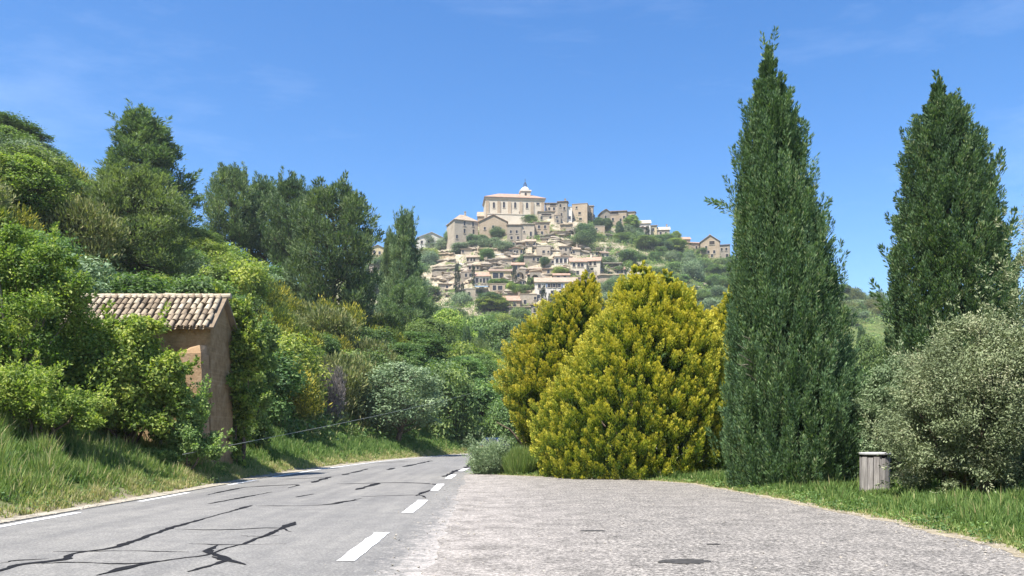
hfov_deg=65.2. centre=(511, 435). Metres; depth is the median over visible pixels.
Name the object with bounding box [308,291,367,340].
yellow broom bush
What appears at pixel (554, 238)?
rock
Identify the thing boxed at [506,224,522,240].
village house
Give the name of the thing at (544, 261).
dark leafy tree
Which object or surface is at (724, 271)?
green bush
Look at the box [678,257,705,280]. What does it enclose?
grey green bush
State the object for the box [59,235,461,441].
undergrowth
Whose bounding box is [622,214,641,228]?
bright leafy tree
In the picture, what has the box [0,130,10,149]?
grey green bush
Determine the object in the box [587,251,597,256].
village house
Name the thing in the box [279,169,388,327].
pine tree
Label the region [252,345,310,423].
green bush
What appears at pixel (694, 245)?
village house
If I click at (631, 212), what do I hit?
village house
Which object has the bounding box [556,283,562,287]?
window
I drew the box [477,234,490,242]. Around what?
dark green bush
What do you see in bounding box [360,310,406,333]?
yellow broom bush
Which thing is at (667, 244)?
dark green bush
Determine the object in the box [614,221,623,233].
dark leafy tree
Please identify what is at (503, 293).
rock
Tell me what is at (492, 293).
dark leafy tree
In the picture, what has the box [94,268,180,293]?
green bush
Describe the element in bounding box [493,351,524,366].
leafy tree
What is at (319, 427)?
overhead cable
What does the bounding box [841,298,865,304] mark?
grey green bush
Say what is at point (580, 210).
village house
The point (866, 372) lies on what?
green bush
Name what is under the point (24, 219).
yellow broom bush
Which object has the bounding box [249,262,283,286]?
bright green bush
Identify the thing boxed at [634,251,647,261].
dark green bush
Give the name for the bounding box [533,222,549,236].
village house
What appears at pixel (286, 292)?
yellow broom bush
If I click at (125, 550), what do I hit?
crack seal
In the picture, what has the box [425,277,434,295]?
grey green bush
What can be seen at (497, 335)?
leafy tree
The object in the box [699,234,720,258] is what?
village house
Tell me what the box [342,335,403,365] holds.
dry scrub bush
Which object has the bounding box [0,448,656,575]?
road
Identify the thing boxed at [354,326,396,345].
green bush
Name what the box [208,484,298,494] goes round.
crack seal
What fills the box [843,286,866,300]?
dry scrub bush
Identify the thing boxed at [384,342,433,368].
leafy tree
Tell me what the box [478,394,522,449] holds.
green bush
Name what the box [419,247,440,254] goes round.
bright green bush
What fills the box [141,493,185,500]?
road marking
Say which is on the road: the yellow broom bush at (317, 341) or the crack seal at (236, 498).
the crack seal at (236, 498)
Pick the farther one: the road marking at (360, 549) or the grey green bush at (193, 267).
the grey green bush at (193, 267)
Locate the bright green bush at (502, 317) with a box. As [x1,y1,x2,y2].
[491,311,519,325]
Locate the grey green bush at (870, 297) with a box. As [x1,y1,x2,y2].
[867,292,888,300]
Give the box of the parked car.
[480,438,508,447]
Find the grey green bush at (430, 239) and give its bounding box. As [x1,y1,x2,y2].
[424,234,434,247]
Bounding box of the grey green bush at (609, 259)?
[602,256,618,262]
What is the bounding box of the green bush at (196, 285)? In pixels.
[168,273,254,312]
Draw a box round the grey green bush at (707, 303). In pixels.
[697,297,721,311]
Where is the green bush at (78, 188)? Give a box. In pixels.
[70,178,92,195]
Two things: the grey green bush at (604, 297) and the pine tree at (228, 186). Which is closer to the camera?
the pine tree at (228, 186)
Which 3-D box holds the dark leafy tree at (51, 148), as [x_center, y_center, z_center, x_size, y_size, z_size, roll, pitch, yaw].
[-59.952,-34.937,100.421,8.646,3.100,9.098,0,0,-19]
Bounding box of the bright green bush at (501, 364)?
[490,355,517,368]
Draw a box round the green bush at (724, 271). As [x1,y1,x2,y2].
[715,263,732,277]
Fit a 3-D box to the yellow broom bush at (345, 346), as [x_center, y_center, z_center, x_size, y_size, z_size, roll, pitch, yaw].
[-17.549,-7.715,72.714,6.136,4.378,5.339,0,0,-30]
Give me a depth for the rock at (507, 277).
327.68 m
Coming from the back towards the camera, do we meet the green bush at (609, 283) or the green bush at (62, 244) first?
the green bush at (609, 283)
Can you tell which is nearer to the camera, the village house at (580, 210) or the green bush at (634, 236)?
the green bush at (634, 236)
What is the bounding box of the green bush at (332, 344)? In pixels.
[314,331,346,358]
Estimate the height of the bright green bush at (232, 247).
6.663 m
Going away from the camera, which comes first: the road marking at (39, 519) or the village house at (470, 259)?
the road marking at (39, 519)
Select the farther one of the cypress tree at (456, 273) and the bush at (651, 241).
the bush at (651, 241)
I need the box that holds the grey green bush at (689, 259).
[679,256,695,263]
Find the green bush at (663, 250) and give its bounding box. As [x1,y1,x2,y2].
[652,246,666,254]
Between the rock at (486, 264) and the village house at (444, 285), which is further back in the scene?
the rock at (486, 264)
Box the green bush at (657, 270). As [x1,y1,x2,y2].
[644,265,661,273]
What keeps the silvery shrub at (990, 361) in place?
on the ground at (878, 331)
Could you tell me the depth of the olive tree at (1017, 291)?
16.15 m
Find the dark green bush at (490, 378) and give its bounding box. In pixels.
[484,373,501,383]
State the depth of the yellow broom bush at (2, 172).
49.24 m
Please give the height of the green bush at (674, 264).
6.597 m
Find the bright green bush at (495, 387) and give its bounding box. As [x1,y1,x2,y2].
[479,379,508,414]
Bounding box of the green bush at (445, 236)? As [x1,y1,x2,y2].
[442,232,447,245]
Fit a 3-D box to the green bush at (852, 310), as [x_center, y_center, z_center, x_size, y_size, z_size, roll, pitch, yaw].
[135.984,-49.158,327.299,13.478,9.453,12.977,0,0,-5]
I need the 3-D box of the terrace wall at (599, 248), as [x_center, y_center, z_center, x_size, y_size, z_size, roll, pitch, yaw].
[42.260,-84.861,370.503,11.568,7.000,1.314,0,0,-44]
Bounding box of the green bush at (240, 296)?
[231,290,253,306]
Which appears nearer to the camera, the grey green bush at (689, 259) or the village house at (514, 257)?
the village house at (514, 257)
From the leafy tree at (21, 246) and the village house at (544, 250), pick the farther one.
the village house at (544, 250)
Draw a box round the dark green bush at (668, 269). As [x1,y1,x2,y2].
[658,265,675,273]
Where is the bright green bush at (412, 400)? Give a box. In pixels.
[395,385,421,415]
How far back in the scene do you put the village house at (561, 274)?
323.79 m
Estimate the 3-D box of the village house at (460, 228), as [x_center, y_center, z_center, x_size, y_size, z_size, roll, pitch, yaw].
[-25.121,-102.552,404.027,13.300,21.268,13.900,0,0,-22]
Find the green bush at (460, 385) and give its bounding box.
[415,355,487,444]
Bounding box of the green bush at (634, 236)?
[623,232,637,243]
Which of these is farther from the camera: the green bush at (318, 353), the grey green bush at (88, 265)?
the green bush at (318, 353)
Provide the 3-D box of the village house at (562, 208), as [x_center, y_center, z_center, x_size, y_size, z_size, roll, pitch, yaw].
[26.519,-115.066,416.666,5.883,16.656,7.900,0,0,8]
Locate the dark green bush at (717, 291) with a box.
[709,286,726,297]
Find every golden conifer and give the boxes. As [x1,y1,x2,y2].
[490,269,610,463]
[526,260,728,479]
[703,285,738,463]
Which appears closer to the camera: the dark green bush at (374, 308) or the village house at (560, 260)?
the dark green bush at (374, 308)
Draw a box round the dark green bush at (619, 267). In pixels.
[613,266,624,272]
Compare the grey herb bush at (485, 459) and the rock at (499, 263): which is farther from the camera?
the rock at (499, 263)
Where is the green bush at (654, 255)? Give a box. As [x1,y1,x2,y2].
[648,251,664,261]
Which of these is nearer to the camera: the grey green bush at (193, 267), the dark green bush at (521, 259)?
the grey green bush at (193, 267)
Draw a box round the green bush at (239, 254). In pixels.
[229,248,248,262]
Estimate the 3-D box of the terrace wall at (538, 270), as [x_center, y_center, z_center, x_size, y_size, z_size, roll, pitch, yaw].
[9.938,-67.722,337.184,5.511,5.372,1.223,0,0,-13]
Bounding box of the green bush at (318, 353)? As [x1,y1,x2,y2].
[307,341,326,366]
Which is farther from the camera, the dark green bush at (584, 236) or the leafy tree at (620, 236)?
the leafy tree at (620, 236)
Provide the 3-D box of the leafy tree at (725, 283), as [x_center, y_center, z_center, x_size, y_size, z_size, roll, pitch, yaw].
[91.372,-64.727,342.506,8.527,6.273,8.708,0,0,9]
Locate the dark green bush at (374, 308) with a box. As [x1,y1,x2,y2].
[369,299,379,313]
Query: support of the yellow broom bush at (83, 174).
on the ground at (878, 331)
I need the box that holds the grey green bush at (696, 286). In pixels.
[688,284,698,290]
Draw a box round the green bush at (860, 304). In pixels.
[854,302,866,310]
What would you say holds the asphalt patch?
on the layby
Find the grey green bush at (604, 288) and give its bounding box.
[600,283,611,294]
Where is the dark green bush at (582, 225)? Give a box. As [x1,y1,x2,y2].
[572,222,597,236]
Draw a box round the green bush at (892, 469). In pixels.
[868,430,911,474]
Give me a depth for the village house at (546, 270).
335.60 m
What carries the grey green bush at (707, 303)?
on the ground at (878, 331)
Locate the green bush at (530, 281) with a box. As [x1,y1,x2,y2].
[526,277,533,288]
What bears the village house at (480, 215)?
on the ground at (878, 331)
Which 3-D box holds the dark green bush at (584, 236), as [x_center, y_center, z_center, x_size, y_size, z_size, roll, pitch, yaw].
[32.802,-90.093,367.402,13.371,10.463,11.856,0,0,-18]
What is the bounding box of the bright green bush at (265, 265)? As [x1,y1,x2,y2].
[252,261,280,270]
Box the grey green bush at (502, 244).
[493,239,514,249]
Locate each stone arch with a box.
[515,269,525,279]
[530,272,539,277]
[566,228,575,234]
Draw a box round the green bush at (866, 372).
[854,357,877,434]
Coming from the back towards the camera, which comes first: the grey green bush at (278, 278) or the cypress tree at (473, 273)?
the cypress tree at (473, 273)
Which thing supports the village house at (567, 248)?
on the ground at (878, 331)
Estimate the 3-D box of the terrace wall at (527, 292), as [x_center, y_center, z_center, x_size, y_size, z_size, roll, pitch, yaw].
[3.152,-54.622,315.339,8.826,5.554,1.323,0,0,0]
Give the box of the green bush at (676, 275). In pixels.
[668,274,684,281]
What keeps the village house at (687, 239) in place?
on the ground at (878, 331)
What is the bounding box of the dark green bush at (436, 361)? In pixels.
[426,357,466,379]
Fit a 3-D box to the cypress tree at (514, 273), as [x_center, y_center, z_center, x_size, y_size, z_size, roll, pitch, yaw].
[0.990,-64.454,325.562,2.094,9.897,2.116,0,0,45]
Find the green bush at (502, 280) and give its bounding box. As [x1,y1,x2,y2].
[487,278,508,283]
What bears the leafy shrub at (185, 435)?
on the ground at (878, 331)
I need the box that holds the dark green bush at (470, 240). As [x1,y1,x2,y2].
[466,233,479,245]
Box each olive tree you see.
[348,360,447,440]
[623,224,636,232]
[975,197,1023,327]
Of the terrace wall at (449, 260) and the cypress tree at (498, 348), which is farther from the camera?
the terrace wall at (449, 260)
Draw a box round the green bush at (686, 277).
[682,274,691,282]
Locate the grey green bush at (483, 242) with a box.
[475,237,500,247]
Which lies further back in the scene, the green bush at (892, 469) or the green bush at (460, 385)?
the green bush at (460, 385)
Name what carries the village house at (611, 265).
on the ground at (878, 331)
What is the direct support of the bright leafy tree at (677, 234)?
on the ground at (878, 331)
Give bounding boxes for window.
[492,273,498,278]
[492,285,496,290]
[497,285,502,290]
[541,213,551,215]
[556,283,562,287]
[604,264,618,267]
[610,211,618,214]
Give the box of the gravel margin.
[484,474,1023,557]
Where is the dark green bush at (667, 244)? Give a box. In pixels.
[656,240,673,251]
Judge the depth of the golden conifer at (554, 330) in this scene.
33.66 m
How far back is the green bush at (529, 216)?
412.62 m
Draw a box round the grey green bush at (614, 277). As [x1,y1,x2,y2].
[607,274,622,281]
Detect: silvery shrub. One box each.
[846,333,936,480]
[852,284,1023,495]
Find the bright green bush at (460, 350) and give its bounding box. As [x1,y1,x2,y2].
[443,336,494,359]
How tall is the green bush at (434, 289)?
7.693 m
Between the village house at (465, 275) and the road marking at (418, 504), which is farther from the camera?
the village house at (465, 275)
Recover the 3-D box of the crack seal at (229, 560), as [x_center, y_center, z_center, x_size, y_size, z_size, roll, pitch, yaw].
[-3.637,1.594,10.263,0.943,0.002,0.120,0,0,39]
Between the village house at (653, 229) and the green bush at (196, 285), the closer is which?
the green bush at (196, 285)
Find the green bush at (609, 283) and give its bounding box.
[602,278,617,291]
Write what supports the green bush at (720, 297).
on the ground at (878, 331)
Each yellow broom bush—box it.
[0,152,16,182]
[0,196,26,231]
[4,201,46,236]
[46,147,95,183]
[65,188,92,201]
[252,311,283,330]
[254,304,297,328]
[258,297,295,312]
[259,318,308,349]
[262,282,286,301]
[265,280,296,300]
[268,293,311,317]
[276,355,332,422]
[278,320,325,349]
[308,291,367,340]
[313,326,353,353]
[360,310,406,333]
[366,322,409,344]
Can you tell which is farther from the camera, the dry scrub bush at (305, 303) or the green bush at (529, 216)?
the green bush at (529, 216)
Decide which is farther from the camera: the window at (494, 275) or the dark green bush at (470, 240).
the dark green bush at (470, 240)
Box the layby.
[420,474,1023,575]
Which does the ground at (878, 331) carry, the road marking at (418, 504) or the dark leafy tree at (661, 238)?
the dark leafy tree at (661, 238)
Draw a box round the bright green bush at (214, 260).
[205,248,253,270]
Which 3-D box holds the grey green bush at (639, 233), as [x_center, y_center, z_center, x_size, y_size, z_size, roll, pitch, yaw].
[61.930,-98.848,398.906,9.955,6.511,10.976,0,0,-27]
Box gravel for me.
[0,473,1022,575]
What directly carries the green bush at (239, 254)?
on the ground at (878, 331)
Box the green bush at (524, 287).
[517,283,532,293]
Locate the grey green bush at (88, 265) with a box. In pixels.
[61,253,122,296]
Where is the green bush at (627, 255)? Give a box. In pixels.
[616,248,641,265]
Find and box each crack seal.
[0,505,251,570]
[53,550,178,551]
[98,522,295,574]
[105,560,166,563]
[186,545,231,571]
[189,543,253,544]
[191,528,290,531]
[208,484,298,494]
[208,492,267,503]
[212,556,244,564]
[311,477,330,482]
[349,482,435,495]
[356,483,380,489]
[443,464,468,476]
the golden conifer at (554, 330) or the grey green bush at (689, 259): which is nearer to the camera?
the golden conifer at (554, 330)
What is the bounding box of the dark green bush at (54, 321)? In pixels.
[9,289,64,333]
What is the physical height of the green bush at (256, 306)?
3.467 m
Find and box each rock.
[439,275,452,280]
[481,262,492,267]
[496,261,506,265]
[499,291,512,295]
[500,275,511,279]
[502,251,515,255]
[504,289,512,293]
[546,236,561,243]
[549,231,571,235]
[560,240,573,244]
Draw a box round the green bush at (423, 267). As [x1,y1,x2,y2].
[419,263,431,272]
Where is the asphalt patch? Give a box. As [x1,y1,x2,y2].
[659,559,709,563]
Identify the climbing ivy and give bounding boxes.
[211,282,269,466]
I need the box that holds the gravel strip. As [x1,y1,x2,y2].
[0,453,467,523]
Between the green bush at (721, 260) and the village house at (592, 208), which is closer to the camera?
the green bush at (721, 260)
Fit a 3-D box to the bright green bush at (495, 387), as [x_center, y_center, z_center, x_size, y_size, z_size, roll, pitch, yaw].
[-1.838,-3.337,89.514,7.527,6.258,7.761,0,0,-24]
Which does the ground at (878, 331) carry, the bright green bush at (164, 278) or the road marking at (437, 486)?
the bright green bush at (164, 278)
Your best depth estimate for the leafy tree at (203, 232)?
88.91 m
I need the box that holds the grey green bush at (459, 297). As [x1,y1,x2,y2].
[449,291,473,305]
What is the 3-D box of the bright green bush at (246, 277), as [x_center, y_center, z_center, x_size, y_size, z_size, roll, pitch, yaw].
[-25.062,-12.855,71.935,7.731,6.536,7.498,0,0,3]
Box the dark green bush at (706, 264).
[699,259,712,269]
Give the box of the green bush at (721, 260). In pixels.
[713,257,728,264]
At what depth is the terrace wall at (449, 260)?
370.60 m
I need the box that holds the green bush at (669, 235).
[661,231,677,240]
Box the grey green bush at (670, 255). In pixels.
[661,249,680,261]
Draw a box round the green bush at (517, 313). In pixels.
[510,306,530,324]
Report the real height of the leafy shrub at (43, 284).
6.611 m
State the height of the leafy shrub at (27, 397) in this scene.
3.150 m
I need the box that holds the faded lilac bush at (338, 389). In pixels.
[317,361,348,424]
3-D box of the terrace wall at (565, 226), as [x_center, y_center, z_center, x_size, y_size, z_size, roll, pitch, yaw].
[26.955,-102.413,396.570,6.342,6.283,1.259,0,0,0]
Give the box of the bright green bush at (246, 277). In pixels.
[194,256,274,307]
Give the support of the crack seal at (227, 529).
on the road
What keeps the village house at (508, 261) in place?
on the ground at (878, 331)
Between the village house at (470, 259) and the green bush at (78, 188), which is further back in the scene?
the village house at (470, 259)
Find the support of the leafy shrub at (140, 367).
on the ground at (878, 331)
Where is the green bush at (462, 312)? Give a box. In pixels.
[451,307,466,317]
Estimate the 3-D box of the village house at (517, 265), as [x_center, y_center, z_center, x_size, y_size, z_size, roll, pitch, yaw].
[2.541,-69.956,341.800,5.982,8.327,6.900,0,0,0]
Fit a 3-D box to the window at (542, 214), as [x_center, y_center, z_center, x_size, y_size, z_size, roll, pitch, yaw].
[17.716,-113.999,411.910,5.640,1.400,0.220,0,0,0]
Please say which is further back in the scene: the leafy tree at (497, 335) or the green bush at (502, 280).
the green bush at (502, 280)
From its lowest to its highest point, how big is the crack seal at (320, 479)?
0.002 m
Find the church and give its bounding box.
[482,182,545,223]
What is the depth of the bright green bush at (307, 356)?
54.15 m
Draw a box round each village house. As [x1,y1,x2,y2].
[368,263,380,271]
[372,245,383,256]
[416,232,443,249]
[437,279,451,291]
[446,211,477,248]
[461,245,472,254]
[461,271,473,282]
[465,288,488,299]
[466,252,480,265]
[467,265,481,270]
[473,272,490,285]
[477,212,483,226]
[478,214,507,237]
[489,269,511,279]
[489,283,507,293]
[498,259,512,265]
[502,292,520,309]
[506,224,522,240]
[508,247,522,254]
[509,307,530,313]
[510,255,519,262]
[511,263,524,269]
[511,278,525,284]
[512,272,521,278]
[520,294,536,306]
[521,223,534,239]
[523,255,542,266]
[525,236,535,247]
[530,304,542,318]
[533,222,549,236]
[533,277,577,299]
[536,245,550,256]
[537,211,554,220]
[542,268,554,273]
[545,203,557,214]
[546,259,553,265]
[552,256,572,264]
[552,273,570,276]
[554,215,560,223]
[557,199,568,222]
[558,246,571,253]
[567,207,571,222]
[568,258,587,274]
[571,244,580,255]
[572,203,589,222]
[586,254,601,275]
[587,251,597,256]
[589,205,594,220]
[594,226,604,234]
[598,209,610,223]
[598,248,609,256]
[603,263,621,268]
[610,210,626,226]
[614,269,623,273]
[627,211,635,216]
[639,220,650,228]
[650,225,657,235]
[657,224,670,234]
[682,237,690,243]
[686,242,699,251]
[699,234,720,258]
[720,244,729,257]
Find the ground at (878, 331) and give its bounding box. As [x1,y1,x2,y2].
[0,217,1019,528]
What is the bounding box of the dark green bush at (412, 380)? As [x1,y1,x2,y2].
[392,366,429,401]
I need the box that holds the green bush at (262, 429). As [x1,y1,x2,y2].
[246,310,281,451]
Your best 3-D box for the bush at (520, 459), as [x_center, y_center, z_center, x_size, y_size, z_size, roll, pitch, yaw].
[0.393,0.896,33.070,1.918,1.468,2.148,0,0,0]
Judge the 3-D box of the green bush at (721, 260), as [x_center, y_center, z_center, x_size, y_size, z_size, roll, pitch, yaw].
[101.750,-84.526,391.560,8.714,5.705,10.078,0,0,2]
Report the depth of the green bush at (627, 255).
349.89 m
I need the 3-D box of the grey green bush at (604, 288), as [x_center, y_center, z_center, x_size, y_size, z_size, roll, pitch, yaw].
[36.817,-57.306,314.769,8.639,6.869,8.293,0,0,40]
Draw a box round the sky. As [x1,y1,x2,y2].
[0,0,1023,326]
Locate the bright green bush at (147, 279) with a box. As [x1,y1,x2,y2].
[110,274,169,290]
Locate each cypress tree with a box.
[454,261,459,292]
[461,325,470,345]
[471,264,474,285]
[477,329,485,341]
[495,343,502,351]
[512,266,516,283]
[540,284,546,310]
[645,225,649,234]
[704,25,867,487]
[856,325,865,371]
[868,69,1023,464]
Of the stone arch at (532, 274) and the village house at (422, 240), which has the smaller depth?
the stone arch at (532, 274)
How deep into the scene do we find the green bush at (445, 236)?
407.74 m
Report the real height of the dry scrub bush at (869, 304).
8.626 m
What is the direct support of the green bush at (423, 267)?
on the ground at (878, 331)
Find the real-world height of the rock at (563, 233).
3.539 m
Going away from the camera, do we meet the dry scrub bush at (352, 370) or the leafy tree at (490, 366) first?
the dry scrub bush at (352, 370)
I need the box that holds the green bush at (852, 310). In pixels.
[846,305,860,324]
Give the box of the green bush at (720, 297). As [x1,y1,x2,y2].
[714,294,723,301]
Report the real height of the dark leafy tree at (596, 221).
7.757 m
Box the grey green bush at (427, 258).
[420,248,441,266]
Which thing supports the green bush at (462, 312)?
on the ground at (878, 331)
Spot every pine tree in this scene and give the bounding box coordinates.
[75,159,209,277]
[85,98,206,241]
[199,161,268,249]
[241,169,283,265]
[254,165,316,268]
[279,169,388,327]
[376,204,430,318]
[376,225,394,316]
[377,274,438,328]
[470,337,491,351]
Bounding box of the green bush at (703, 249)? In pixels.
[695,247,706,257]
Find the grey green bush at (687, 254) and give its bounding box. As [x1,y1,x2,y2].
[682,250,697,257]
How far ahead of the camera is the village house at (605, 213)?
419.27 m
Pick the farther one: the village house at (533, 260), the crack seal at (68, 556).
the village house at (533, 260)
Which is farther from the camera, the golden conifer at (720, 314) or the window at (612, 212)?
the window at (612, 212)
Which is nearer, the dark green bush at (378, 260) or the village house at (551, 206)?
the dark green bush at (378, 260)
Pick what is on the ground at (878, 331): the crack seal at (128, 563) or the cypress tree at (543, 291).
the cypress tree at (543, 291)
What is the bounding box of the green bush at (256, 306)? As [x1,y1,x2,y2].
[233,295,269,315]
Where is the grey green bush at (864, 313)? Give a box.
[858,310,870,319]
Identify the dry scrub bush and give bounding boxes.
[0,176,21,220]
[37,191,131,268]
[287,309,307,328]
[293,298,313,306]
[302,299,361,350]
[312,350,383,414]
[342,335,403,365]
[365,383,397,418]
[416,248,430,256]
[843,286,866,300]
[843,300,858,309]
[863,298,884,309]
[868,305,890,317]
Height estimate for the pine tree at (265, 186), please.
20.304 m
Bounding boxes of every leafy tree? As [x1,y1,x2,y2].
[0,110,57,142]
[0,124,39,143]
[0,141,86,213]
[0,151,78,223]
[0,230,70,274]
[38,141,68,159]
[53,162,77,195]
[183,225,228,250]
[183,237,235,264]
[356,274,380,292]
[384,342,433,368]
[402,331,451,363]
[403,317,461,353]
[432,308,486,341]
[445,356,489,383]
[464,353,505,382]
[465,313,499,348]
[473,295,510,311]
[474,291,504,311]
[482,350,506,362]
[487,319,520,351]
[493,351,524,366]
[539,257,550,266]
[592,217,604,225]
[593,234,605,241]
[600,218,612,230]
[612,233,631,241]
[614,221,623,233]
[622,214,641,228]
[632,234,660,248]
[654,235,665,244]
[663,237,688,251]
[673,230,681,241]
[696,289,712,302]
[704,264,721,274]
[717,277,731,287]
[851,332,883,373]
[863,338,889,379]
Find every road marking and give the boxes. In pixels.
[0,512,80,526]
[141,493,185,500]
[273,454,461,476]
[337,532,389,560]
[402,500,427,512]
[431,484,443,489]
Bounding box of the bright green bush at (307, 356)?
[272,327,337,410]
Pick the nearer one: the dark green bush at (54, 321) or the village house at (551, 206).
the dark green bush at (54, 321)
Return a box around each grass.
[0,406,479,517]
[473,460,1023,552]
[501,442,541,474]
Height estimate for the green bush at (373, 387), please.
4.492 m
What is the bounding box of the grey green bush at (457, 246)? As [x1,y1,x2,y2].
[448,242,470,254]
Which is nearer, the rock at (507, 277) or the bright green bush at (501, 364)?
the bright green bush at (501, 364)
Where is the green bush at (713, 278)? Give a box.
[704,274,728,285]
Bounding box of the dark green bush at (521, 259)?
[517,254,525,262]
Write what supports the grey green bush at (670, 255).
on the ground at (878, 331)
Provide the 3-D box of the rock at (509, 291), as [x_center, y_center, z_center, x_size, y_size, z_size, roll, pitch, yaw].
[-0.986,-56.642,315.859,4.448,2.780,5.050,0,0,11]
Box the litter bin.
[859,452,890,490]
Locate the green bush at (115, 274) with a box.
[108,271,173,289]
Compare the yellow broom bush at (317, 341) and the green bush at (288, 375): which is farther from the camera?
the yellow broom bush at (317, 341)
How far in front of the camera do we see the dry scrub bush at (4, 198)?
42.77 m
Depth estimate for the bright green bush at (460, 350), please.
101.42 m
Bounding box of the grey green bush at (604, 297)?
[598,292,613,309]
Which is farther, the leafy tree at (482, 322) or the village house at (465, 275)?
the village house at (465, 275)
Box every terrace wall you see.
[430,276,453,281]
[431,267,454,275]
[432,264,456,268]
[434,259,455,264]
[437,252,454,259]
[477,247,497,251]
[484,257,510,261]
[488,258,498,262]
[513,290,530,295]
[529,269,541,272]
[540,232,553,239]
[550,249,581,252]
[560,223,572,229]
[572,247,589,256]
[594,247,610,250]
[597,273,624,282]
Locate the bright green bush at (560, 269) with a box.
[551,265,568,272]
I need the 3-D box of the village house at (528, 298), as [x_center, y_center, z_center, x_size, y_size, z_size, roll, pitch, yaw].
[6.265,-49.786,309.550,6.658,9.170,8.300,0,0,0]
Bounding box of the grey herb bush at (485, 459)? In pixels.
[461,428,514,473]
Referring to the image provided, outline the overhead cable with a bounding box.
[182,390,481,454]
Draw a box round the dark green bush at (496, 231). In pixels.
[488,226,506,237]
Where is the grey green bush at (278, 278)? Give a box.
[264,271,287,288]
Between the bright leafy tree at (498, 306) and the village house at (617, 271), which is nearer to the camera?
the bright leafy tree at (498, 306)
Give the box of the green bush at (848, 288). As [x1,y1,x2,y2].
[839,284,851,299]
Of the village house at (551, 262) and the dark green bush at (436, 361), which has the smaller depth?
the dark green bush at (436, 361)
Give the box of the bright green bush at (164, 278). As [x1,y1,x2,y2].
[147,273,175,285]
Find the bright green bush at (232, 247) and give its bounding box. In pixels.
[222,242,252,265]
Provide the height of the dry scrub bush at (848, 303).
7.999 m
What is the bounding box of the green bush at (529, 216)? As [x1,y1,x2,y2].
[521,214,537,221]
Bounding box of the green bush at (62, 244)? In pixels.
[35,228,88,260]
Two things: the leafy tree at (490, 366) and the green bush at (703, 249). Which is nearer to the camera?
the leafy tree at (490, 366)
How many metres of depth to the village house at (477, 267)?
345.02 m
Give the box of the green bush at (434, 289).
[427,285,441,299]
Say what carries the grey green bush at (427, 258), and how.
on the ground at (878, 331)
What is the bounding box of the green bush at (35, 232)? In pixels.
[18,223,43,242]
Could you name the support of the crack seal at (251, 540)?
on the road
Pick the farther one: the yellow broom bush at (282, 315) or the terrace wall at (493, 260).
the terrace wall at (493, 260)
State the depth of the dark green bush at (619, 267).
340.72 m
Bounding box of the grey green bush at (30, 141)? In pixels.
[0,134,73,169]
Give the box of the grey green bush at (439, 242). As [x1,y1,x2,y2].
[435,238,446,249]
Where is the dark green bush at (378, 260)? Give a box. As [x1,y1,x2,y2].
[372,257,381,266]
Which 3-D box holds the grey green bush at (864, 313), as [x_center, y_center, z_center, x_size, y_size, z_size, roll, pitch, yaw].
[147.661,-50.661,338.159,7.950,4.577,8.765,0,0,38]
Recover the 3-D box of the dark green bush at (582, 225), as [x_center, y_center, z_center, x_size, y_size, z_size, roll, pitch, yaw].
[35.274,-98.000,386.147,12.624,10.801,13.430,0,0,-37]
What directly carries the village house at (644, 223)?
on the ground at (878, 331)
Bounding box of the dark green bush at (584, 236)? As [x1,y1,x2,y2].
[569,228,595,248]
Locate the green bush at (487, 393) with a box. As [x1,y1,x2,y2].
[465,377,503,435]
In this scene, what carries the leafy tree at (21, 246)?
on the ground at (878, 331)
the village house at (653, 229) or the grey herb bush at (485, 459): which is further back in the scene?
the village house at (653, 229)
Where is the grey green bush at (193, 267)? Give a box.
[168,258,210,276]
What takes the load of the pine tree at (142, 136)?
on the ground at (878, 331)
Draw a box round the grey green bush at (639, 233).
[633,231,644,239]
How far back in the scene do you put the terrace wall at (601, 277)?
327.33 m
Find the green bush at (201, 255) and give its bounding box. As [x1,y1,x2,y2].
[163,245,213,267]
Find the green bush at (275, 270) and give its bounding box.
[262,261,297,291]
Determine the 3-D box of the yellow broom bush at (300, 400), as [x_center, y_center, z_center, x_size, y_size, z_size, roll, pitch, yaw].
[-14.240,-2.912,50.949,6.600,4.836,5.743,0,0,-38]
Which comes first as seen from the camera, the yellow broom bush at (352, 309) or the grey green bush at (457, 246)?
the yellow broom bush at (352, 309)
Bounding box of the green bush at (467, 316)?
[462,314,477,324]
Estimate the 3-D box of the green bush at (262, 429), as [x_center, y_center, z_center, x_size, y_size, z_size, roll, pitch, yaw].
[-11.965,-2.360,36.960,2.592,6.944,3.767,0,0,0]
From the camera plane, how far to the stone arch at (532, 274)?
326.80 m
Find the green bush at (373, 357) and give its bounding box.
[341,345,392,383]
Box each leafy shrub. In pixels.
[0,218,108,416]
[0,345,117,441]
[52,299,212,448]
[141,374,237,470]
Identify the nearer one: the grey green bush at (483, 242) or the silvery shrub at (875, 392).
the silvery shrub at (875, 392)
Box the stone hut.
[64,293,237,464]
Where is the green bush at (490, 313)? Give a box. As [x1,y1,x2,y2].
[482,310,501,320]
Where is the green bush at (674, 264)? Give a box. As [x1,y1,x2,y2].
[667,260,681,271]
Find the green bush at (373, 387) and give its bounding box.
[352,358,383,405]
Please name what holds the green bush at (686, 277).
on the ground at (878, 331)
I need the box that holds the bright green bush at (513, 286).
[505,281,520,292]
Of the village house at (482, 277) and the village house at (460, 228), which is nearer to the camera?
the village house at (482, 277)
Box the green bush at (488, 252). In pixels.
[477,247,495,259]

